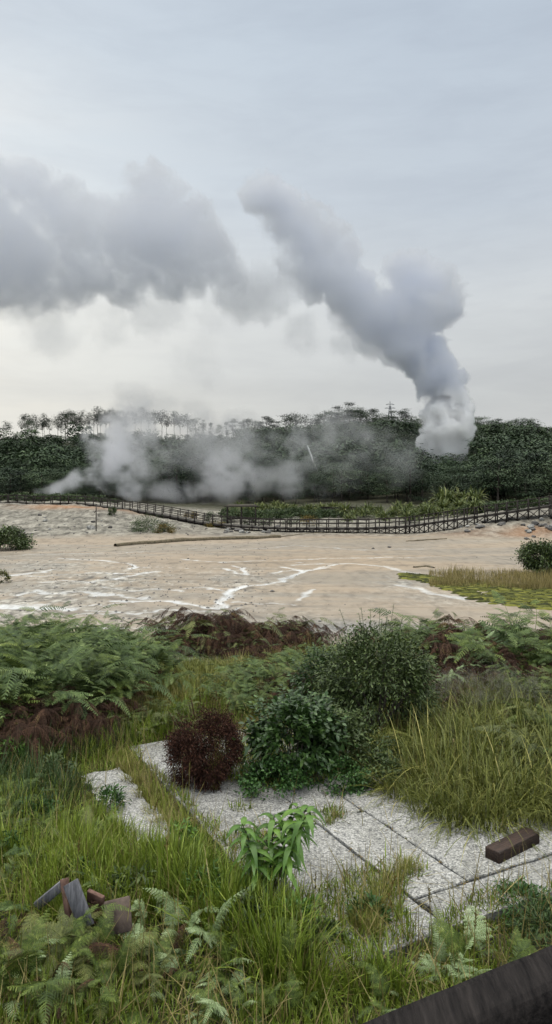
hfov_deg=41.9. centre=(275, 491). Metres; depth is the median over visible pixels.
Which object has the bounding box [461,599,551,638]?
bracken fern
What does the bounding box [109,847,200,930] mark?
grass tussock
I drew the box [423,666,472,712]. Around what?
feather grass
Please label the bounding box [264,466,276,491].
conifer
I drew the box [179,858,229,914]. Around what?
leafy weed
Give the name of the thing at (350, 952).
grass tussock
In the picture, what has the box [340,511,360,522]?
giant reed
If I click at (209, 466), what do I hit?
rounded tree
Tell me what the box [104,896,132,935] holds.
broken board
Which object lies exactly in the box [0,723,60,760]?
bracken fern
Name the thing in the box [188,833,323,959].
grass tussock
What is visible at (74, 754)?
grass tussock
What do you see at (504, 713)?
grass tussock
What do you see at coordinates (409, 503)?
giant reed
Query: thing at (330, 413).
rounded tree
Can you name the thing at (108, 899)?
grass tussock
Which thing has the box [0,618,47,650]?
bracken fern
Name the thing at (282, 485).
rounded tree
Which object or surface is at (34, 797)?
bracken fern
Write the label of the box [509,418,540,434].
rounded tree
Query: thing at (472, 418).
rounded tree
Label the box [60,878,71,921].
broken board
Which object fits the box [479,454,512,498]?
conifer
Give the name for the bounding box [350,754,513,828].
grass tussock
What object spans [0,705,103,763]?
bracken fern
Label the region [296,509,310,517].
hedge bush
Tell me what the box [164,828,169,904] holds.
seed stalk
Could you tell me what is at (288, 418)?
flat crowned tree
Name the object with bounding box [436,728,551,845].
grass tussock
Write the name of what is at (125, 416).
slender tree
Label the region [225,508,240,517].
hedge bush
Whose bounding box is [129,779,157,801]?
grass tussock
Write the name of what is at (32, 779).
bracken fern
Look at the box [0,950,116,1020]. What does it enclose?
bracken fern
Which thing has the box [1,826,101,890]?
bracken fern
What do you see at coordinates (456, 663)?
bracken fern
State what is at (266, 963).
grass tussock
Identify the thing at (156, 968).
bracken fern
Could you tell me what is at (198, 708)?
bracken fern
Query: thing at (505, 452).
conifer
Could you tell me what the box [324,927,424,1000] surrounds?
grass tussock
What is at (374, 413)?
conifer
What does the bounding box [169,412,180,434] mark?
slender tree
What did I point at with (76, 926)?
bracken fern
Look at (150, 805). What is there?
grass tussock
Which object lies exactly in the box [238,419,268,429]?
rounded tree
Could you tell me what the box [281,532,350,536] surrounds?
mud ridge
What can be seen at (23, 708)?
bracken fern
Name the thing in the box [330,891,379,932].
grass tussock
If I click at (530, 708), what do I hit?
grass tussock
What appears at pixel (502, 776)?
grass tussock
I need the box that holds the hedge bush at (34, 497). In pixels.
[22,493,43,500]
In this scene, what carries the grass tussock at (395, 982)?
on the ground at (310, 574)
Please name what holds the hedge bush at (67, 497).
on the ground at (310, 574)
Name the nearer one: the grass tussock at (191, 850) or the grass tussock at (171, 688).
the grass tussock at (191, 850)
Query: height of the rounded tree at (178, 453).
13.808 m
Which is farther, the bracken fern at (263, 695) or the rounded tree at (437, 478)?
the rounded tree at (437, 478)
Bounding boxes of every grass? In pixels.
[0,674,551,1023]
[1,641,551,707]
[422,679,475,720]
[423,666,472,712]
[436,665,497,714]
[445,678,498,722]
[454,664,529,715]
[471,663,539,704]
[489,671,538,715]
[500,671,551,711]
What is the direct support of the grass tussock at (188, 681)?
on the ground at (310, 574)
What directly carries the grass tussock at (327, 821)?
on the path slab at (368, 829)
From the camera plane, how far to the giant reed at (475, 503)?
113.15 m
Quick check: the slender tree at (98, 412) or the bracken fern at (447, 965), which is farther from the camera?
the slender tree at (98, 412)
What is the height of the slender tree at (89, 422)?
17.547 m
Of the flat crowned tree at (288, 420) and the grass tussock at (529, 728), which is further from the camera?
the flat crowned tree at (288, 420)
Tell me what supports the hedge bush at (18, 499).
on the ground at (310, 574)
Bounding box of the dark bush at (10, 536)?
[0,524,36,549]
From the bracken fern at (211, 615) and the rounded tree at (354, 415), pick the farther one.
the rounded tree at (354, 415)
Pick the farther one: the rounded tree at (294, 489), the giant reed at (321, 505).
the rounded tree at (294, 489)
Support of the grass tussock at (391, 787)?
on the ground at (310, 574)
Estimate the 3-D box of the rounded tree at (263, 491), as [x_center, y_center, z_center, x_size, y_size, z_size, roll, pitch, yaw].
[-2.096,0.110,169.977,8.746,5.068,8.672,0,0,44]
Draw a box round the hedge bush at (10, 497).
[0,494,11,500]
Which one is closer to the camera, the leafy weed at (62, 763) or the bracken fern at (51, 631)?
the leafy weed at (62, 763)
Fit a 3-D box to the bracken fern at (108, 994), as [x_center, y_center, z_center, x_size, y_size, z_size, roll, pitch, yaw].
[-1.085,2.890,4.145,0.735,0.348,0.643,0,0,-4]
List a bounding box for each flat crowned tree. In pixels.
[277,415,296,425]
[282,414,302,425]
[286,412,307,425]
[296,413,311,423]
[306,418,318,430]
[510,418,531,424]
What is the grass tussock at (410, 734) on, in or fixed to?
on the ground at (310, 574)
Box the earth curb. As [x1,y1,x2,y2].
[114,535,280,546]
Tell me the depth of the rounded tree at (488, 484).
169.93 m
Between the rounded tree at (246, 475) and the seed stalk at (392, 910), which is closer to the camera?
the seed stalk at (392, 910)
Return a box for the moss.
[396,573,551,609]
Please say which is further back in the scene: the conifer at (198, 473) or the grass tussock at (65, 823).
the conifer at (198, 473)
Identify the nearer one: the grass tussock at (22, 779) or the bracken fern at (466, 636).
the grass tussock at (22, 779)
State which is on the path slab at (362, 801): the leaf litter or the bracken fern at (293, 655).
the leaf litter
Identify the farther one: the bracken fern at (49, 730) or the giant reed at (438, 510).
the giant reed at (438, 510)
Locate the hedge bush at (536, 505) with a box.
[531,499,541,506]
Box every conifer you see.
[4,470,33,493]
[13,462,33,491]
[51,462,65,478]
[83,483,92,494]
[85,483,100,495]
[110,463,132,495]
[119,479,133,499]
[142,486,152,501]
[153,454,197,502]
[153,465,179,500]
[173,450,213,494]
[181,459,203,496]
[185,455,207,486]
[227,418,239,439]
[227,455,244,486]
[231,477,251,500]
[234,421,248,437]
[237,476,261,502]
[238,457,271,499]
[240,418,253,431]
[258,416,273,431]
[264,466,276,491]
[267,471,289,499]
[307,471,331,500]
[317,454,353,494]
[330,405,344,433]
[336,467,359,499]
[341,402,355,428]
[351,452,378,494]
[355,456,383,498]
[366,469,385,492]
[368,408,379,424]
[387,462,406,496]
[389,411,398,427]
[397,408,414,422]
[399,470,438,503]
[462,466,479,491]
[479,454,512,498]
[480,453,521,500]
[492,458,542,499]
[496,447,522,474]
[512,452,551,492]
[518,473,542,497]
[529,467,550,496]
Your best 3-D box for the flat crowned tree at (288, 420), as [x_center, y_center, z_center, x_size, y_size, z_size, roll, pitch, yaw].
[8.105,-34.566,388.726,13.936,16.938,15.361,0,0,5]
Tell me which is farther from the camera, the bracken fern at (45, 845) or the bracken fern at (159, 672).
the bracken fern at (159, 672)
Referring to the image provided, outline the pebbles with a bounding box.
[1,536,476,632]
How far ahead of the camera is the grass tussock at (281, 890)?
5.12 m
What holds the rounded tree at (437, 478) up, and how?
on the ground at (310, 574)
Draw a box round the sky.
[0,0,551,442]
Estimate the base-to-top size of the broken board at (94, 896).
0.114 m
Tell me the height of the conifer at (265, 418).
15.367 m
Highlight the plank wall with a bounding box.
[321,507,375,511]
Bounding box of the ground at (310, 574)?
[0,434,551,1023]
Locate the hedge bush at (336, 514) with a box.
[330,510,344,517]
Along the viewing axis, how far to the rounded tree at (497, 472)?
164.69 m
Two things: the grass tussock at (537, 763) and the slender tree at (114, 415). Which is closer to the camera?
the grass tussock at (537, 763)
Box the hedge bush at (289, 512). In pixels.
[278,509,296,517]
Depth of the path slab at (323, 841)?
5.52 m
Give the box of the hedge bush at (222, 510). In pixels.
[216,507,229,516]
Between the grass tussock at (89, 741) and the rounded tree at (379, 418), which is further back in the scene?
the rounded tree at (379, 418)
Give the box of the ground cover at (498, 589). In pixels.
[401,572,551,602]
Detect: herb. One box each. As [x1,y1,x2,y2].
[231,747,319,799]
[311,749,376,796]
[335,707,385,754]
[335,727,404,774]
[345,745,405,790]
[364,725,416,762]
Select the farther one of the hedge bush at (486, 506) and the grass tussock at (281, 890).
the hedge bush at (486, 506)
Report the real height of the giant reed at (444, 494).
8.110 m
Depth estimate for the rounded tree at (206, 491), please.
168.65 m
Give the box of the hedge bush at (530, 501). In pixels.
[521,496,540,506]
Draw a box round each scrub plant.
[108,507,117,514]
[204,521,224,527]
[205,510,215,521]
[243,515,257,524]
[260,514,273,524]
[279,515,304,522]
[300,515,318,524]
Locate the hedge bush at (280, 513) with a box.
[274,510,285,518]
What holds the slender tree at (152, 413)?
on the ground at (310, 574)
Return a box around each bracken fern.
[0,601,125,654]
[0,604,65,636]
[0,614,75,690]
[0,617,175,692]
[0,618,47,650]
[0,623,97,649]
[0,627,157,725]
[0,631,91,704]
[0,633,113,726]
[0,690,88,755]
[0,694,51,739]
[0,697,97,767]
[0,703,111,762]
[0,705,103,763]
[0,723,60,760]
[0,772,64,805]
[0,788,56,830]
[0,788,77,844]
[0,797,66,875]
[0,842,80,893]
[0,844,58,941]
[0,852,81,896]
[0,902,130,1003]
[0,908,95,1023]
[0,912,50,974]
[0,934,48,1004]
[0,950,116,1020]
[0,955,121,1023]
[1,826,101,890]
[2,613,80,636]
[2,618,141,643]
[2,620,74,641]
[2,938,65,1019]
[3,894,135,989]
[4,636,175,722]
[8,612,125,639]
[12,614,218,696]
[13,640,174,698]
[13,804,103,841]
[15,629,140,691]
[21,698,131,756]
[24,952,71,1023]
[29,903,156,1014]
[29,959,148,1023]
[31,623,202,679]
[34,931,175,1023]
[51,612,162,667]
[53,806,120,849]
[55,682,150,738]
[62,611,167,638]
[66,629,191,672]
[70,871,141,930]
[80,677,154,727]
[86,923,198,1007]
[87,625,168,656]
[98,703,182,740]
[101,869,175,922]
[108,947,192,1010]
[110,671,178,688]
[121,889,253,975]
[126,610,249,656]
[131,897,223,959]
[140,690,206,730]
[143,888,265,961]
[148,669,178,686]
[151,952,266,1023]
[152,606,267,657]
[154,608,234,653]
[157,706,221,731]
[165,612,286,656]
[178,680,257,702]
[179,616,299,656]
[180,625,298,659]
[185,964,255,1023]
[185,976,303,1019]
[189,660,270,686]
[191,917,308,1023]
[195,613,304,654]
[199,669,266,712]
[201,917,331,1016]
[205,607,336,655]
[206,678,297,718]
[212,656,273,676]
[213,643,273,661]
[214,655,302,704]
[225,615,334,649]
[233,650,290,677]
[234,661,289,683]
[245,675,313,713]
[249,649,305,690]
[249,968,343,1023]
[251,670,319,700]
[261,644,328,667]
[263,624,344,654]
[268,637,342,660]
[270,648,352,671]
[320,618,505,688]
[343,611,463,662]
[348,652,446,703]
[350,937,477,1001]
[357,962,438,1019]
[359,621,503,643]
[368,608,505,677]
[376,614,494,667]
[384,608,503,634]
[390,603,551,688]
[393,612,546,675]
[394,652,481,690]
[395,653,480,685]
[397,678,486,717]
[408,905,491,980]
[421,620,538,647]
[424,904,550,981]
[425,925,546,983]
[428,654,508,689]
[430,631,512,678]
[434,590,551,690]
[435,657,507,691]
[453,616,546,640]
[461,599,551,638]
[469,616,551,671]
[470,644,551,681]
[472,716,551,789]
[474,698,551,738]
[476,663,551,707]
[498,666,551,707]
[499,623,551,661]
[523,610,551,669]
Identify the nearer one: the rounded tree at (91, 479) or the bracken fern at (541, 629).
the bracken fern at (541, 629)
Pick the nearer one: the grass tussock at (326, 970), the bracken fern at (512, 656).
the grass tussock at (326, 970)
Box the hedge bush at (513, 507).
[501,500,526,509]
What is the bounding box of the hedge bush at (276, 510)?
[269,507,283,513]
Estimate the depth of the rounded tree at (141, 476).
191.72 m
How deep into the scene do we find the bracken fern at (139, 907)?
5.16 m
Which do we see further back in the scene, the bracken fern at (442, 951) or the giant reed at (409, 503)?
the giant reed at (409, 503)
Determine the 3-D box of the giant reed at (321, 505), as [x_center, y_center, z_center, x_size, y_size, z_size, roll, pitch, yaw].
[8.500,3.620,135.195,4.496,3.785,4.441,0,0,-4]
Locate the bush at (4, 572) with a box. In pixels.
[0,569,12,582]
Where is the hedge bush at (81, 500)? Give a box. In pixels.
[77,497,92,501]
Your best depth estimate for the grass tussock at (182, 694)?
10.07 m
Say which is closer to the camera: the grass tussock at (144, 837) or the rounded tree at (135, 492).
the grass tussock at (144, 837)
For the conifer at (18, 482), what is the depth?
170.62 m
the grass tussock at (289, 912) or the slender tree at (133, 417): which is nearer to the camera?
the grass tussock at (289, 912)
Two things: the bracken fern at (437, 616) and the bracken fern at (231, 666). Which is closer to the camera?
the bracken fern at (231, 666)
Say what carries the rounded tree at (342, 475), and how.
on the ground at (310, 574)
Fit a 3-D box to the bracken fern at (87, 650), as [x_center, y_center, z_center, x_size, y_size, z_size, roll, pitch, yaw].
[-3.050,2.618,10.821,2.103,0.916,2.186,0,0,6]
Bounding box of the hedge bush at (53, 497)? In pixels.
[45,493,59,500]
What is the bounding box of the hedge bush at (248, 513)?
[244,510,256,517]
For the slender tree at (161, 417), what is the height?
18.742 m
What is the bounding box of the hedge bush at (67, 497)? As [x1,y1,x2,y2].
[57,493,74,501]
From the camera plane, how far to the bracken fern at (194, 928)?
4.66 m
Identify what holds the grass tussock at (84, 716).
on the ground at (310, 574)
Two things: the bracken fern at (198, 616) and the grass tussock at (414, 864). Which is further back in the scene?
the bracken fern at (198, 616)
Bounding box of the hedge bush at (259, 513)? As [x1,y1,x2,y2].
[251,510,267,517]
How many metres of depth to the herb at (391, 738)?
7.82 m
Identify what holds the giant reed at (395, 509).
on the ground at (310, 574)
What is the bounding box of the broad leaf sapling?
[226,803,325,896]
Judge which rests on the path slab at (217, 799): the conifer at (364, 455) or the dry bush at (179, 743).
the dry bush at (179, 743)
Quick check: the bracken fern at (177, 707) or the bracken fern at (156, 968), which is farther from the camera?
the bracken fern at (177, 707)
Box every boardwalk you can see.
[0,494,139,509]
[130,502,291,531]
[287,517,406,533]
[406,495,551,533]
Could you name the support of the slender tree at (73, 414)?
on the ground at (310, 574)
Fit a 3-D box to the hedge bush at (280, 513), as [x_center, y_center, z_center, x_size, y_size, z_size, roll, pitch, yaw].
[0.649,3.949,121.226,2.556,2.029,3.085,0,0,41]
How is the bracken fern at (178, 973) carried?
on the ground at (310, 574)
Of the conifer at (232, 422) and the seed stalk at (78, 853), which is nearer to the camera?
the seed stalk at (78, 853)
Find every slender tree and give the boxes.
[0,421,13,436]
[17,415,29,429]
[20,413,35,429]
[22,420,40,435]
[30,415,40,429]
[38,420,47,435]
[39,413,50,427]
[45,418,51,431]
[51,413,64,428]
[53,420,65,430]
[59,411,71,436]
[60,409,73,429]
[68,411,81,424]
[71,416,85,426]
[77,410,88,433]
[81,412,92,425]
[86,412,97,426]
[90,406,108,433]
[96,414,105,432]
[98,411,110,435]
[104,407,113,425]
[108,409,119,424]
[110,410,129,435]
[120,412,132,435]
[128,410,140,424]
[133,406,147,423]
[141,410,155,431]
[150,410,160,423]
[153,409,170,426]
[161,415,173,433]
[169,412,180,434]
[175,414,185,429]
[180,413,190,433]
[188,417,201,437]
[200,419,207,438]
[208,422,213,436]
[216,424,224,437]
[223,421,230,441]
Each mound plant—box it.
[127,515,176,533]
[153,522,178,533]
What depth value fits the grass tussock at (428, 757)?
7.16 m
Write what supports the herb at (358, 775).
on the path slab at (362, 801)
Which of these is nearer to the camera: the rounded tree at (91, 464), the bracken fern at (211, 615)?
the bracken fern at (211, 615)
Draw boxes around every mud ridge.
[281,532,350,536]
[407,538,446,540]
[413,565,434,567]
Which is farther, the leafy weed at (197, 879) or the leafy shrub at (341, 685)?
the leafy shrub at (341, 685)
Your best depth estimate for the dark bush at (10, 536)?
68.36 m
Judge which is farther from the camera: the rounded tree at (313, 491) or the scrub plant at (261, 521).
the rounded tree at (313, 491)
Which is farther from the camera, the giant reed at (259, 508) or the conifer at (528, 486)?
the conifer at (528, 486)
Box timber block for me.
[485,827,538,863]
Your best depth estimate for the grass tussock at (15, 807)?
6.34 m
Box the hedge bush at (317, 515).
[309,513,322,518]
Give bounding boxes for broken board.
[34,881,60,909]
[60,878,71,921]
[63,878,93,926]
[87,889,104,908]
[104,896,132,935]
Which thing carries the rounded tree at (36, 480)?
on the ground at (310, 574)
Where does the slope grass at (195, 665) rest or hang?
on the ground at (310, 574)
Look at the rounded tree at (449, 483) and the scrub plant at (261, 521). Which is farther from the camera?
the rounded tree at (449, 483)
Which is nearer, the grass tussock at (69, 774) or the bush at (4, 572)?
the grass tussock at (69, 774)
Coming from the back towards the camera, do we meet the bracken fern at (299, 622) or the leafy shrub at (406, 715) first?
the bracken fern at (299, 622)
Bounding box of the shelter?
[224,504,258,525]
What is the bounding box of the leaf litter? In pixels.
[135,748,543,924]
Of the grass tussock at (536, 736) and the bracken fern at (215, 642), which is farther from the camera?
the bracken fern at (215, 642)
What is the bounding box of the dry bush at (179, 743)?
[161,690,249,792]
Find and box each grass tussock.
[0,727,51,776]
[0,731,93,790]
[0,739,35,784]
[0,750,72,806]
[0,768,73,825]
[0,776,61,835]
[0,803,57,877]
[0,808,48,871]
[2,698,60,744]
[6,720,83,770]
[12,817,64,868]
[15,890,60,921]
[25,794,94,846]
[28,766,102,821]
[28,885,85,933]
[30,725,106,770]
[32,746,114,806]
[52,696,132,738]
[64,817,112,856]
[65,889,112,925]
[69,786,124,821]
[72,727,124,760]
[85,842,123,872]
[92,881,124,920]
[98,711,149,747]
[98,806,229,889]
[99,834,164,897]
[100,747,144,774]
[100,803,146,839]
[109,811,178,876]
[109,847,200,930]
[112,741,136,761]
[114,887,154,938]
[115,886,159,928]
[118,692,156,718]
[118,762,147,788]
[122,695,177,726]
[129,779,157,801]
[131,688,180,714]
[132,823,254,917]
[132,847,281,962]
[138,674,168,700]
[138,791,169,818]
[140,805,180,827]
[142,671,181,698]
[149,827,200,867]
[154,829,238,875]
[156,806,207,832]
[162,675,195,704]
[164,670,200,690]
[166,686,182,702]
[170,836,244,904]
[178,681,214,707]
[178,817,210,844]
[178,840,284,908]
[180,870,353,990]
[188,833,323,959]
[188,904,283,974]
[197,687,222,710]
[205,669,232,683]
[205,739,223,789]
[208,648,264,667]
[215,885,359,1023]
[223,871,327,969]
[241,877,353,972]
[250,928,371,1019]
[260,646,279,659]
[260,873,329,917]
[296,637,334,652]
[323,933,422,1011]
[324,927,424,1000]
[325,814,334,824]
[330,809,347,818]
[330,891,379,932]
[331,931,377,986]
[346,712,471,799]
[348,741,438,826]
[348,878,408,918]
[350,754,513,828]
[353,906,393,941]
[355,705,520,834]
[355,868,404,899]
[358,927,435,1007]
[371,700,496,781]
[371,704,454,770]
[372,757,530,854]
[374,853,412,891]
[381,694,547,795]
[384,698,515,761]
[384,707,414,729]
[387,710,546,835]
[387,739,551,865]
[388,681,474,748]
[391,848,426,876]
[399,680,538,742]
[399,707,551,833]
[403,687,550,766]
[413,681,551,763]
[418,702,551,781]
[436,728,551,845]
[439,699,551,786]
[453,689,547,733]
[466,671,551,766]
[466,715,551,832]
[467,721,551,832]
[478,693,551,790]
[479,741,551,829]
[494,678,551,730]
[496,687,551,738]
[496,731,551,839]
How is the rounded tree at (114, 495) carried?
on the ground at (310, 574)
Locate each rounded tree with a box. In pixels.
[0,466,39,493]
[0,469,21,489]
[0,478,11,493]
[15,466,65,493]
[21,471,55,489]
[24,470,67,493]
[28,467,75,492]
[29,483,53,493]
[34,487,54,494]
[39,468,82,488]
[44,469,96,492]
[50,482,73,493]
[54,482,92,493]
[58,463,98,484]
[69,462,105,489]
[74,468,115,495]
[76,460,131,496]
[83,477,115,495]
[104,485,123,497]
[105,474,142,501]
[111,476,144,492]
[119,465,153,491]
[120,479,155,501]
[126,447,201,486]
[129,463,186,494]
[136,467,179,496]
[141,457,194,500]
[144,480,160,498]
[150,471,179,496]
[177,443,255,500]
[184,476,219,498]
[193,479,223,501]
[207,474,236,496]
[214,475,240,497]
[214,479,242,499]
[233,466,261,494]
[233,466,268,486]
[234,453,287,481]
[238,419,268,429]
[245,477,277,500]
[254,482,281,501]
[258,470,308,501]
[259,454,323,487]
[264,471,298,498]
[265,454,326,496]
[279,479,305,493]
[281,457,332,491]
[283,484,308,498]
[295,474,338,501]
[305,469,340,491]
[307,461,357,497]
[309,413,335,427]
[316,462,364,500]
[320,411,345,427]
[325,466,359,495]
[333,408,355,428]
[336,405,369,422]
[338,469,377,498]
[344,409,374,423]
[355,408,382,423]
[359,471,410,502]
[367,413,392,426]
[369,452,447,501]
[375,471,409,498]
[388,467,430,500]
[401,474,442,498]
[421,470,454,489]
[430,476,460,493]
[431,466,466,490]
[433,472,475,491]
[448,465,473,489]
[451,473,506,495]
[456,455,536,501]
[458,416,481,427]
[461,468,504,492]
[465,470,508,500]
[467,416,490,429]
[470,447,528,478]
[471,416,495,427]
[496,459,545,498]
[500,474,547,496]
[506,419,522,428]
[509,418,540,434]
[509,450,551,495]
[523,460,551,491]
[535,439,551,472]
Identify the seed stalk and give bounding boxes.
[76,837,79,878]
[146,796,158,849]
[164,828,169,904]
[188,762,190,820]
[314,872,316,917]
[376,876,396,960]
[388,894,400,968]
[427,885,432,960]
[473,908,477,976]
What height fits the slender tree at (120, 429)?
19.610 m
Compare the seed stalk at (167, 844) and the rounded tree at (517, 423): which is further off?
the rounded tree at (517, 423)
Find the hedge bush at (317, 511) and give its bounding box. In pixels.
[313,507,329,516]
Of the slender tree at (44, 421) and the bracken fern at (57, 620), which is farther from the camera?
the slender tree at (44, 421)
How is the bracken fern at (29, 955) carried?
on the ground at (310, 574)
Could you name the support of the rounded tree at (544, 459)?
on the ground at (310, 574)
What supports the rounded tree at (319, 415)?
on the ground at (310, 574)
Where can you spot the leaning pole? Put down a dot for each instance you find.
(311, 455)
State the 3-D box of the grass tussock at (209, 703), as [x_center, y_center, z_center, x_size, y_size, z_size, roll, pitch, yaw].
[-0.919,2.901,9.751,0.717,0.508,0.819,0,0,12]
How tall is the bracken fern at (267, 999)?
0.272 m
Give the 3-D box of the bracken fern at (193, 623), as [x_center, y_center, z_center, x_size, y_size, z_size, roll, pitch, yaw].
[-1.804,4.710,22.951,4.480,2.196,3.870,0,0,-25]
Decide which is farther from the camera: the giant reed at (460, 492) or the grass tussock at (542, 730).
the giant reed at (460, 492)
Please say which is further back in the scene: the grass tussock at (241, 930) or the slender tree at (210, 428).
the slender tree at (210, 428)
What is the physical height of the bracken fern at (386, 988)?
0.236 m
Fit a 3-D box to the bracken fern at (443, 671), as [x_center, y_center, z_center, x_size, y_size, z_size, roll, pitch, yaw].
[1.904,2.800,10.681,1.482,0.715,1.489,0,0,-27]
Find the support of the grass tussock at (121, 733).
on the ground at (310, 574)
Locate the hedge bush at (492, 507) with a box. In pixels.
[486,502,504,510]
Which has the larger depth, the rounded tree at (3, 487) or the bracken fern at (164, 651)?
the rounded tree at (3, 487)
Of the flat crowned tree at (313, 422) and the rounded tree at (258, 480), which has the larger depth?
the flat crowned tree at (313, 422)
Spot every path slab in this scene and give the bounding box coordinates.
[80,767,170,845]
[129,735,314,850]
[206,729,359,824]
[222,824,440,976]
[280,730,434,812]
[318,812,465,902]
[365,785,551,882]
[416,856,551,931]
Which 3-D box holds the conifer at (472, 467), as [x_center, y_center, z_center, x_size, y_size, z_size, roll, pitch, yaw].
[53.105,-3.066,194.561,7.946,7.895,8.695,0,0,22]
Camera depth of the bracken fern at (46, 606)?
16.66 m
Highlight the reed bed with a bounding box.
[428,563,551,589]
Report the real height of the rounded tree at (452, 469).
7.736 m
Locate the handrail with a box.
[363,945,551,1023]
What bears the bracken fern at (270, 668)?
on the ground at (310, 574)
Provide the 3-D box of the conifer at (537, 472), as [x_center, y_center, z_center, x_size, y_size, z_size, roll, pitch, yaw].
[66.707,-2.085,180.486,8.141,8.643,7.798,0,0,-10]
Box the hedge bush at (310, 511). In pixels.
[307,509,314,516]
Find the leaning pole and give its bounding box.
[307,445,320,481]
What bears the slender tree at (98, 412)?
on the ground at (310, 574)
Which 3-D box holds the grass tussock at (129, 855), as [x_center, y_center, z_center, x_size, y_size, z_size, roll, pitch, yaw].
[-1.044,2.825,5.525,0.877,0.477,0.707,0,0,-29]
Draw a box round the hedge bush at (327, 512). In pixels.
[319,509,332,516]
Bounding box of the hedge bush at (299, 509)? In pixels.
[295,506,305,515]
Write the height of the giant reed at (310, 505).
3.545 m
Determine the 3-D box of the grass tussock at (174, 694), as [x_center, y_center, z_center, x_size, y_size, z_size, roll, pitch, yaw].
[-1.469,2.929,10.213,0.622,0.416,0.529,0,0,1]
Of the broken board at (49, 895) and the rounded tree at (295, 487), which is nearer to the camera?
the broken board at (49, 895)
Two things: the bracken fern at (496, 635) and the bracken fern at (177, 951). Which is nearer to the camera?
the bracken fern at (177, 951)
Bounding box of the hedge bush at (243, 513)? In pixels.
[233,509,247,517]
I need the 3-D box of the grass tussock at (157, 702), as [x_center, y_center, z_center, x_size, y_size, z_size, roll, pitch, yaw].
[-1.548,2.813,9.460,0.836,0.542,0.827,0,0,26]
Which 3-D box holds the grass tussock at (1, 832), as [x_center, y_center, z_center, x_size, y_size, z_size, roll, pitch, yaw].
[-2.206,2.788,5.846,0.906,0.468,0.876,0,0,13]
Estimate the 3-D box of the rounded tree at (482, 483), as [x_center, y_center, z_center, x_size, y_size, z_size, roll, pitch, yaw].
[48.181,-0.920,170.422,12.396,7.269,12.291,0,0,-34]
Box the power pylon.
[386,403,393,420]
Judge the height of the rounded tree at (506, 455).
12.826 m
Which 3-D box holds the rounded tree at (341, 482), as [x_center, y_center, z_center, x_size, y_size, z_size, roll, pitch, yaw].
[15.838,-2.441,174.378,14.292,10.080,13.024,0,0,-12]
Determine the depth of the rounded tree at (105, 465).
181.55 m
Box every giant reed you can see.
[254,502,263,509]
[270,500,279,508]
[278,503,293,509]
[301,503,313,511]
[305,503,316,510]
[314,502,327,511]
[326,500,339,506]
[332,501,353,515]
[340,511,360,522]
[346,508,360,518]
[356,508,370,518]
[359,501,377,515]
[367,508,384,517]
[374,509,393,521]
[375,503,386,512]
[386,508,397,516]
[389,502,408,515]
[389,503,401,517]
[394,508,420,522]
[396,506,411,515]
[405,502,415,509]
[408,507,422,520]
[416,501,437,518]
[426,507,447,518]
[428,484,462,505]
[434,499,455,510]
[445,506,461,517]
[449,497,467,508]
[450,487,481,501]
[451,487,481,501]
[458,485,489,502]
[459,496,486,515]
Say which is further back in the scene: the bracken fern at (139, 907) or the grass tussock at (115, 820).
the grass tussock at (115, 820)
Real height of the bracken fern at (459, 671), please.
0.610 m
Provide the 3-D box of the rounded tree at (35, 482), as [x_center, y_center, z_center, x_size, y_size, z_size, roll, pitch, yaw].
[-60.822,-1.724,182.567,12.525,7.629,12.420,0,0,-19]
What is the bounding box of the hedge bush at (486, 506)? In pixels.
[479,501,495,511]
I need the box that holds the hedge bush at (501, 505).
[494,499,508,510]
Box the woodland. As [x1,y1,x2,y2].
[0,417,551,488]
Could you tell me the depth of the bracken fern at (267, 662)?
11.84 m
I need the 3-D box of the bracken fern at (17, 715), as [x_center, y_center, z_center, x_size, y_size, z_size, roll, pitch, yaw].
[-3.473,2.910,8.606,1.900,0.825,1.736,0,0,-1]
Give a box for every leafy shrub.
[232,684,358,787]
[285,641,345,701]
[289,694,370,759]
[303,629,389,711]
[307,605,443,730]
[372,638,444,727]
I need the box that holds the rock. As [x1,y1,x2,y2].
[86,525,95,529]
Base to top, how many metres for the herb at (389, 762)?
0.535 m
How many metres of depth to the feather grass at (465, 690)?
9.42 m
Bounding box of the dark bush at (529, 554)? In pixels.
[510,537,551,576]
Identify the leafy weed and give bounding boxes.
[0,734,43,761]
[0,818,31,860]
[10,787,60,820]
[33,747,76,779]
[61,855,98,879]
[92,782,131,812]
[106,860,157,899]
[169,817,200,848]
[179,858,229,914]
[222,884,275,936]
[274,889,321,935]
[304,915,353,953]
[344,890,393,921]
[483,875,551,929]
[494,897,551,946]
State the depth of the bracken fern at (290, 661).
12.31 m
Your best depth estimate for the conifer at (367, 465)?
182.21 m
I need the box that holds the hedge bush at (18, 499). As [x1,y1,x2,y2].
[11,496,23,500]
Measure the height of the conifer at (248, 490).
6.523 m
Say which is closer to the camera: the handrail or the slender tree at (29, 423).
the handrail
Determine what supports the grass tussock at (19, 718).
on the ground at (310, 574)
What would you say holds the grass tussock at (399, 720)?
on the ground at (310, 574)
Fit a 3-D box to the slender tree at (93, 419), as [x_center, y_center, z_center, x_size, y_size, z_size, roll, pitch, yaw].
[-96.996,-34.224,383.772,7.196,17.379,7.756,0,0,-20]
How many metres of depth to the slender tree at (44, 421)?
382.52 m
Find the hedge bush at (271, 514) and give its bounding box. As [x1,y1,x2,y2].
[262,510,278,518]
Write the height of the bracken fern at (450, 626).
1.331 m

